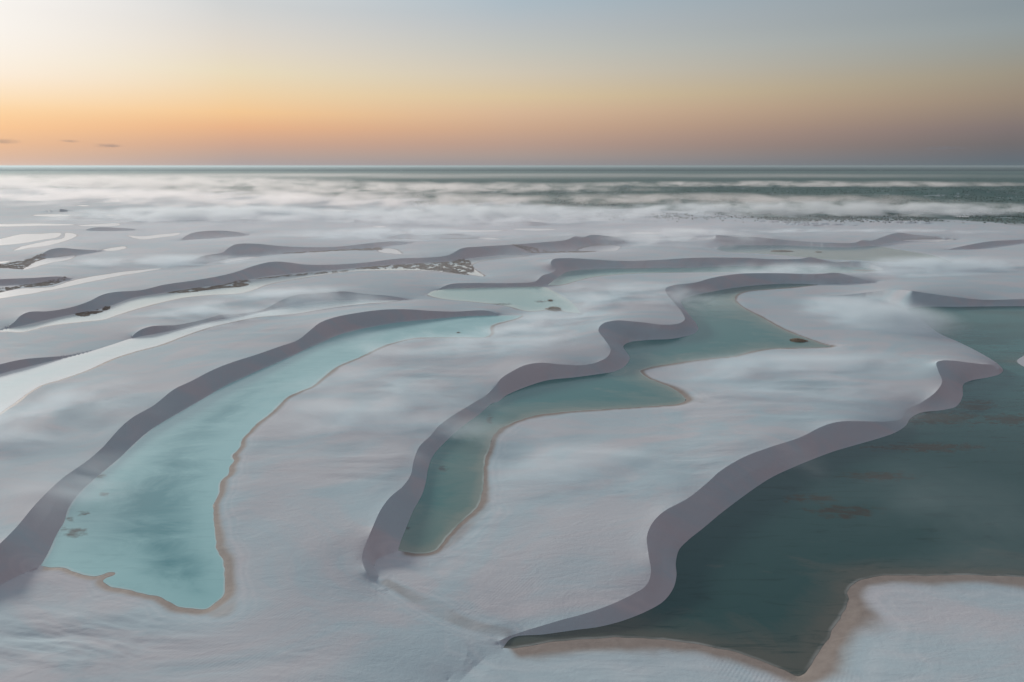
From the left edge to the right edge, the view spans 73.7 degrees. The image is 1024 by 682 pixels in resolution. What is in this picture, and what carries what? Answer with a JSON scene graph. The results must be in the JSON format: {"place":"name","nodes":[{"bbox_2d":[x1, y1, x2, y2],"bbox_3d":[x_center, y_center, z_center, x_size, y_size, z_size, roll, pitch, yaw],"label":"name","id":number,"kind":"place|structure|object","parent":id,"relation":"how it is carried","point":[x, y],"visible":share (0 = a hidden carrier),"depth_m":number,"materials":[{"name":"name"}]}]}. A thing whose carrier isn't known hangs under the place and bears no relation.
{"place":"outdoors","nodes":[
{"label":"outdoors","id":0,"kind":"place"},
{"bbox_2d":[76,306,110,315],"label":"marsh grass","id":1,"kind":"structure","parent":0,"point":[88,313],"depth_m":574.00,"materials":[{"name":"brown plant"}]},
{"bbox_2d":[169,280,249,292],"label":"marsh grass","id":2,"kind":"structure","parent":0,"point":[239,284],"depth_m":693.25,"materials":[{"name":"brown plant"}]},
{"bbox_2d":[256,270,347,278],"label":"marsh grass","id":3,"kind":"structure","parent":0,"point":[301,274],"depth_m":773.39,"materials":[{"name":"brown plant"}]},
{"bbox_2d":[320,210,356,210],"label":"pool","id":4,"kind":"structure","parent":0,"point":[338,210],"depth_m":1885.51,"materials":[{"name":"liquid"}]},
{"bbox_2d":[355,259,473,274],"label":"marsh grass","id":5,"kind":"structure","parent":0,"point":[449,268],"depth_m":830.08,"materials":[{"name":"brown plant"}]},
{"bbox_2d":[0,166,1023,681],"bbox_3d":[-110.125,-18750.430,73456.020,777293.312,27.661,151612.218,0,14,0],"label":"dune terrain","id":6,"kind":"structure","parent":0,"point":[584,520],"depth_m":342.51,"materials":[{"name":"white sand"}]},
{"bbox_2d":[0,253,45,268],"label":"marsh grass","id":7,"kind":"structure","parent":6,"relation":"on","point":[26,263],"depth_m":861.12,"materials":[{"name":"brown plant"}]},
{"bbox_2d":[0,233,60,244],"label":"pool","id":8,"kind":"structure","parent":6,"relation":"in","point":[20,238],"depth_m":1160.91,"materials":[{"name":"liquid"}]},
{"bbox_2d":[0,276,64,291],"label":"marsh grass","id":9,"kind":"structure","parent":6,"relation":"on","point":[44,283],"depth_m":708.65,"materials":[{"name":"brown plant"}]},
{"bbox_2d":[0,224,72,226],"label":"pool","id":10,"kind":"structure","parent":6,"relation":"in","point":[1,225],"depth_m":1437.03,"materials":[{"name":"liquid"}]},
{"bbox_2d":[16,233,75,249],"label":"pool","id":11,"kind":"structure","parent":6,"relation":"in","point":[67,236],"depth_m":1100.49,"materials":[{"name":"liquid"}]},
{"bbox_2d":[22,256,74,269],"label":"pool","id":12,"kind":"structure","parent":6,"relation":"in","point":[44,261],"depth_m":891.67,"materials":[{"name":"liquid"}]},
{"bbox_2d":[34,214,69,216],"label":"pool","id":13,"kind":"structure","parent":6,"relation":"in","point":[51,215],"depth_m":1696.43,"materials":[{"name":"liquid"}]},
{"bbox_2d":[0,268,160,297],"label":"pool","id":14,"kind":"structure","parent":6,"relation":"in","point":[16,292],"depth_m":711.62,"materials":[{"name":"liquid"}]},
{"bbox_2d":[78,223,119,225],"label":"pool","id":15,"kind":"structure","parent":6,"relation":"in","point":[112,224],"depth_m":1437.03,"materials":[{"name":"liquid"}]},
{"bbox_2d":[104,246,125,250],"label":"pool","id":16,"kind":"structure","parent":6,"relation":"in","point":[116,248],"depth_m":1020.80,"materials":[{"name":"liquid"}]},
{"bbox_2d":[129,233,179,238],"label":"pool","id":17,"kind":"structure","parent":6,"relation":"in","point":[153,236],"depth_m":1193.67,"materials":[{"name":"liquid"}]},
{"bbox_2d":[137,210,202,212],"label":"pool","id":18,"kind":"structure","parent":6,"relation":"in","point":[168,211],"depth_m":1844.40,"materials":[{"name":"liquid"}]},
{"bbox_2d":[0,300,398,412],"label":"lagoon","id":19,"kind":"structure","parent":6,"relation":"in","point":[16,385],"depth_m":445.50,"materials":[{"name":"liquid"}]},
{"bbox_2d":[206,257,256,263],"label":"pool","id":20,"kind":"structure","parent":6,"relation":"in","point":[229,260],"depth_m":891.67,"materials":[{"name":"liquid"}]},
{"bbox_2d":[0,255,525,331],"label":"lagoon","id":21,"kind":"structure","parent":6,"relation":"in","point":[130,304],"depth_m":661.53,"materials":[{"name":"silver liquid"}]},
{"bbox_2d":[41,315,521,608],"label":"lagoon","id":22,"kind":"structure","parent":6,"relation":"in","point":[139,518],"depth_m":264.44,"materials":[{"name":"liquid"}]},
{"bbox_2d":[284,247,383,253],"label":"marsh grass","id":23,"kind":"structure","parent":6,"relation":"on","point":[377,248],"depth_m":996.78,"materials":[{"name":"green plant"}]},
{"bbox_2d":[378,249,401,253],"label":"pool","id":24,"kind":"structure","parent":6,"relation":"in","point":[393,251],"depth_m":985.13,"materials":[{"name":"liquid"}]},
{"bbox_2d":[400,238,469,238],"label":"marsh grass","id":25,"kind":"structure","parent":6,"relation":"on","point":[441,238],"depth_m":1150.93,"materials":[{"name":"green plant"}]},
{"bbox_2d":[453,230,501,231],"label":"pool","id":26,"kind":"structure","parent":6,"relation":"in","point":[476,230],"depth_m":1304.10,"materials":[{"name":"liquid"}]},
{"bbox_2d":[427,286,579,312],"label":"lagoon","id":27,"kind":"structure","parent":6,"relation":"in","point":[530,298],"depth_m":646.37,"materials":[{"name":"liquid"}]},
{"bbox_2d":[545,306,561,311],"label":"reed islet","id":28,"kind":"object","parent":27,"relation":"on","point":[554,309],"visible":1,"depth_m":586.83,"materials":[{"name":"grey plant"}]},
{"bbox_2d":[0,177,1023,223],"bbox_3d":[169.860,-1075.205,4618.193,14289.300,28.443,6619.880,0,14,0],"label":"scrubland","id":29,"kind":"structure","parent":6,"relation":"on","point":[977,217],"depth_m":2535.54,"materials":[{"name":"green plant"}]},
{"bbox_2d":[515,228,554,230],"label":"pool","id":30,"kind":"structure","parent":6,"relation":"in","point":[533,229],"depth_m":1324.52,"materials":[{"name":"liquid"}]},
{"bbox_2d":[511,244,595,252],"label":"marsh grass","id":31,"kind":"structure","parent":6,"relation":"on","point":[548,251],"depth_m":971.62,"materials":[{"name":"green plant"}]},
{"bbox_2d":[579,245,620,250],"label":"pool","id":32,"kind":"structure","parent":6,"relation":"in","point":[604,248],"depth_m":1020.80,"materials":[{"name":"liquid"}]},
{"bbox_2d":[398,284,830,553],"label":"lagoon","id":33,"kind":"structure","parent":6,"relation":"in","point":[728,325],"depth_m":367.98,"materials":[{"name":"liquid"}]},
{"bbox_2d":[790,338,808,341],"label":"reed islet","id":34,"kind":"object","parent":33,"relation":"on","point":[797,340],"visible":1,"depth_m":482.00,"materials":[{"name":"brown plant"}]},
{"bbox_2d":[632,232,658,233],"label":"pool","id":35,"kind":"structure","parent":6,"relation":"in","point":[645,232],"depth_m":1265.09,"materials":[{"name":"liquid"}]},
{"bbox_2d":[548,266,878,284],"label":"lagoon","id":36,"kind":"structure","parent":6,"relation":"in","point":[569,277],"depth_m":806.63,"materials":[{"name":"liquid"}]},
{"bbox_2d":[503,306,1023,675],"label":"lagoon","id":37,"kind":"structure","parent":6,"relation":"in","point":[771,570],"depth_m":233.75,"materials":[{"name":"liquid"}]},
{"bbox_2d":[717,245,951,262],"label":"lagoon","id":38,"kind":"structure","parent":6,"relation":"in","point":[875,253],"depth_m":973.79,"materials":[{"name":"liquid"}]},
{"bbox_2d":[772,250,792,251],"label":"reed islet","id":39,"kind":"object","parent":38,"relation":"on","point":[781,251],"visible":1,"depth_m":984.22,"materials":[{"name":"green plant"}]},
{"bbox_2d":[903,239,951,241],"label":"pool","id":40,"kind":"structure","parent":6,"relation":"in","point":[926,240],"depth_m":1129.89,"materials":[{"name":"liquid"}]},
{"bbox_2d":[0,166,1023,170],"bbox_3d":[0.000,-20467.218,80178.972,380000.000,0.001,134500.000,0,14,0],"label":"sea","id":41,"kind":"structure","parent":0,"point":[517,168],"depth_m":29216.50,"materials":[{"name":"liquid"}]},
{"bbox_2d":[0,0,1023,165],"label":"sky","id":42,"kind":"structure","parent":0,"point":[83,82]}
]}

